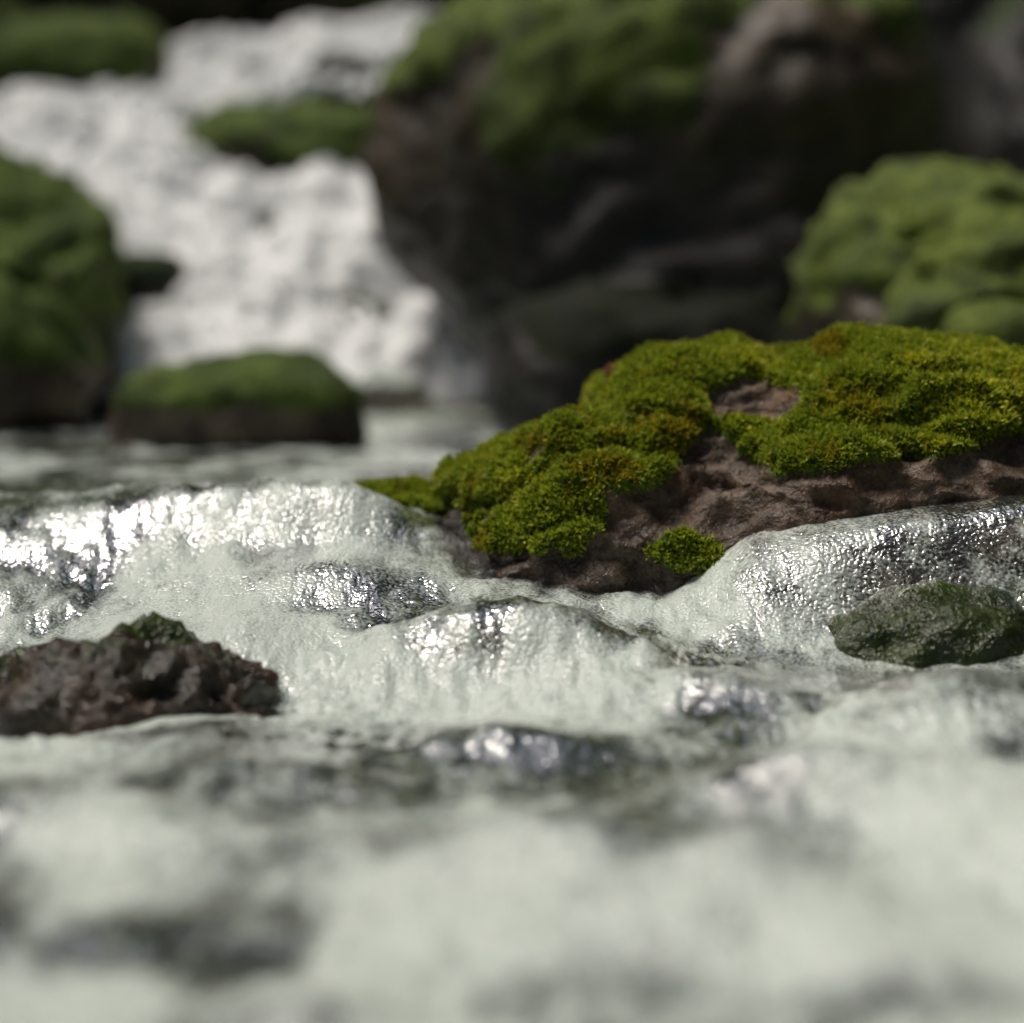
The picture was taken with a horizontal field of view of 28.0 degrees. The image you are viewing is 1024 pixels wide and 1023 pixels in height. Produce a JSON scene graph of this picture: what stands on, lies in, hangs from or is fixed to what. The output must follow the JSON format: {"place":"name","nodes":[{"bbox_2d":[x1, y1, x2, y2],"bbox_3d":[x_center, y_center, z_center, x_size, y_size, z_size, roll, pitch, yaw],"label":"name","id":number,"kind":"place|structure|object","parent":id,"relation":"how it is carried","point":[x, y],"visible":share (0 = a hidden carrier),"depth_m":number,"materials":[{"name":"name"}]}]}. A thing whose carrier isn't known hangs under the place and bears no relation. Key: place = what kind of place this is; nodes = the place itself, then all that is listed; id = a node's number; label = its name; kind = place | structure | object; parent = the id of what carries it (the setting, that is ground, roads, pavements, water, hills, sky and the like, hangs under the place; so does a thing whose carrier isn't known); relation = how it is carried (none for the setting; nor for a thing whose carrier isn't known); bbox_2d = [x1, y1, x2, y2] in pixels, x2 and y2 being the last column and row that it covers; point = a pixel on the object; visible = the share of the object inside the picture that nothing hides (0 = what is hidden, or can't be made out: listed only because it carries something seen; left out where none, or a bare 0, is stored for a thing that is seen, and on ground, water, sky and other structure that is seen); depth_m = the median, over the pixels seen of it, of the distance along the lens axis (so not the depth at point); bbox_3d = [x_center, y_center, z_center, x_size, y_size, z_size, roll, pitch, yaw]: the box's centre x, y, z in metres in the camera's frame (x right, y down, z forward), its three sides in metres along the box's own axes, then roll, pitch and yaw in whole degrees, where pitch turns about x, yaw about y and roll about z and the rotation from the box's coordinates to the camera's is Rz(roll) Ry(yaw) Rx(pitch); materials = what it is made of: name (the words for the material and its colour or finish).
{"place":"outdoors","nodes":[
{"label":"outdoors","id":0,"kind":"place"},
{"bbox_2d":[185,97,488,413],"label":"terrain ground","id":1,"kind":"structure","parent":0,"point":[396,399],"depth_m":3.87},
{"bbox_2d":[0,145,133,432],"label":"boulder","id":2,"kind":"structure","parent":1,"relation":"on","point":[65,306],"depth_m":3.27,"materials":[{"name":"green plant"}]},
{"bbox_2d":[0,0,171,90],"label":"rock","id":3,"kind":"object","parent":1,"relation":"on","point":[73,51],"visible":0.42,"depth_m":4.82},
{"bbox_2d":[0,81,187,177],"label":"cascade","id":4,"kind":"object","parent":1,"relation":"on","point":[58,128],"visible":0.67,"depth_m":4.46,"materials":[{"name":"white liquid"}]},
{"bbox_2d":[20,0,260,40],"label":"hill rock","id":5,"kind":"object","parent":1,"relation":"on","point":[175,20],"visible":0.19,"depth_m":5.26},
{"bbox_2d":[0,610,283,738],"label":"rock","id":6,"kind":"object","parent":1,"relation":"on","point":[153,664],"visible":0.41,"depth_m":1.27,"materials":[{"name":"brown stone"}]},
{"bbox_2d":[109,346,368,450],"bbox_3d":[-0.365,-0.130,2.757,0.345,0.184,0.284,0,5,0],"label":"pool rock","id":7,"kind":"object","parent":1,"relation":"on","point":[266,397],"visible":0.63,"depth_m":2.65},
{"bbox_2d":[78,144,482,407],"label":"cascade","id":8,"kind":"object","parent":1,"relation":"on","point":[197,208],"visible":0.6,"depth_m":3.70,"materials":[{"name":"white liquid"}]},
{"bbox_2d":[122,250,187,310],"bbox_3d":[-0.654,-0.406,3.768,0.204,0.144,0.208,0,5,0],"label":"cascade rock","id":9,"kind":"object","parent":8,"relation":"on","point":[148,277],"visible":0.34,"depth_m":3.67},
{"bbox_2d":[253,213,280,232],"bbox_3d":[-0.493,-0.518,4.013,0.166,0.132,0.198,0,5,0],"label":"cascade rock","id":10,"kind":"object","parent":8,"relation":"on","point":[266,222],"visible":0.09,"depth_m":3.94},
{"bbox_2d":[336,291,396,323],"bbox_3d":[-0.288,-0.336,3.726,0.174,0.137,0.203,0,5,0],"label":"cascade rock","id":11,"kind":"object","parent":8,"relation":"on","point":[381,309],"visible":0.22,"depth_m":3.67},
{"bbox_2d":[187,97,374,179],"bbox_3d":[-0.472,-0.724,4.409,0.458,0.316,0.453,0,5,0],"label":"cascade rock","id":12,"kind":"object","parent":1,"relation":"on","point":[269,140],"visible":0.3,"depth_m":4.23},
{"bbox_2d":[151,6,439,118],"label":"cascade","id":13,"kind":"object","parent":1,"relation":"on","point":[206,70],"visible":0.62,"depth_m":4.93,"materials":[{"name":"white liquid"}]},
{"bbox_2d":[289,52,376,104],"bbox_3d":[-0.429,-1.041,4.976,0.234,0.148,0.222,0,5,0],"label":"cascade rock","id":14,"kind":"object","parent":1,"relation":"on","point":[330,64],"visible":0.54,"depth_m":4.89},
{"bbox_2d":[249,0,448,33],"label":"rock band","id":15,"kind":"object","parent":1,"relation":"on","point":[271,16],"visible":0.08,"depth_m":5.50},
{"bbox_2d":[359,0,947,432],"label":"boulder","id":16,"kind":"object","parent":1,"relation":"on","point":[569,198],"visible":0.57,"depth_m":2.88,"materials":[{"name":"black stone"}]},
{"bbox_2d":[369,329,1023,594],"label":"rock","id":17,"kind":"object","parent":1,"relation":"on","point":[717,486],"visible":0.22,"depth_m":1.53,"materials":[{"name":"brown stone"}]},
{"bbox_2d":[603,363,616,375],"bbox_3d":[0.091,-0.120,1.729,0.038,0.009,0.022,-26,49,-36],"label":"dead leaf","id":18,"kind":"object","parent":17,"relation":"on","point":[608,368],"visible":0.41,"depth_m":1.73,"materials":[{"name":"brown plant"}]},
{"bbox_2d":[351,320,1023,577],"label":"moss sprigs","id":19,"kind":"object","parent":17,"relation":"on","point":[482,458],"visible":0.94,"depth_m":1.57,"materials":[{"name":"green plant"}]},
{"bbox_2d":[784,157,1023,347],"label":"mossy boulder","id":20,"kind":"object","parent":1,"relation":"on","point":[933,244],"visible":0.6,"depth_m":2.47,"materials":[{"name":"green plant"}]},
{"bbox_2d":[825,578,1023,668],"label":"ledge rock","id":21,"kind":"object","parent":1,"relation":"on","point":[924,623],"visible":0.26,"depth_m":1.39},
{"bbox_2d":[919,0,1023,175],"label":"dark boulder","id":22,"kind":"object","parent":1,"relation":"on","point":[977,50],"visible":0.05,"depth_m":4.06,"materials":[{"name":"black stone"}]},
{"bbox_2d":[0,410,1023,1022],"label":"stream water","id":23,"kind":"structure","parent":0,"point":[456,784],"depth_m":1.07,"materials":[{"name":"white liquid"}]}
]}

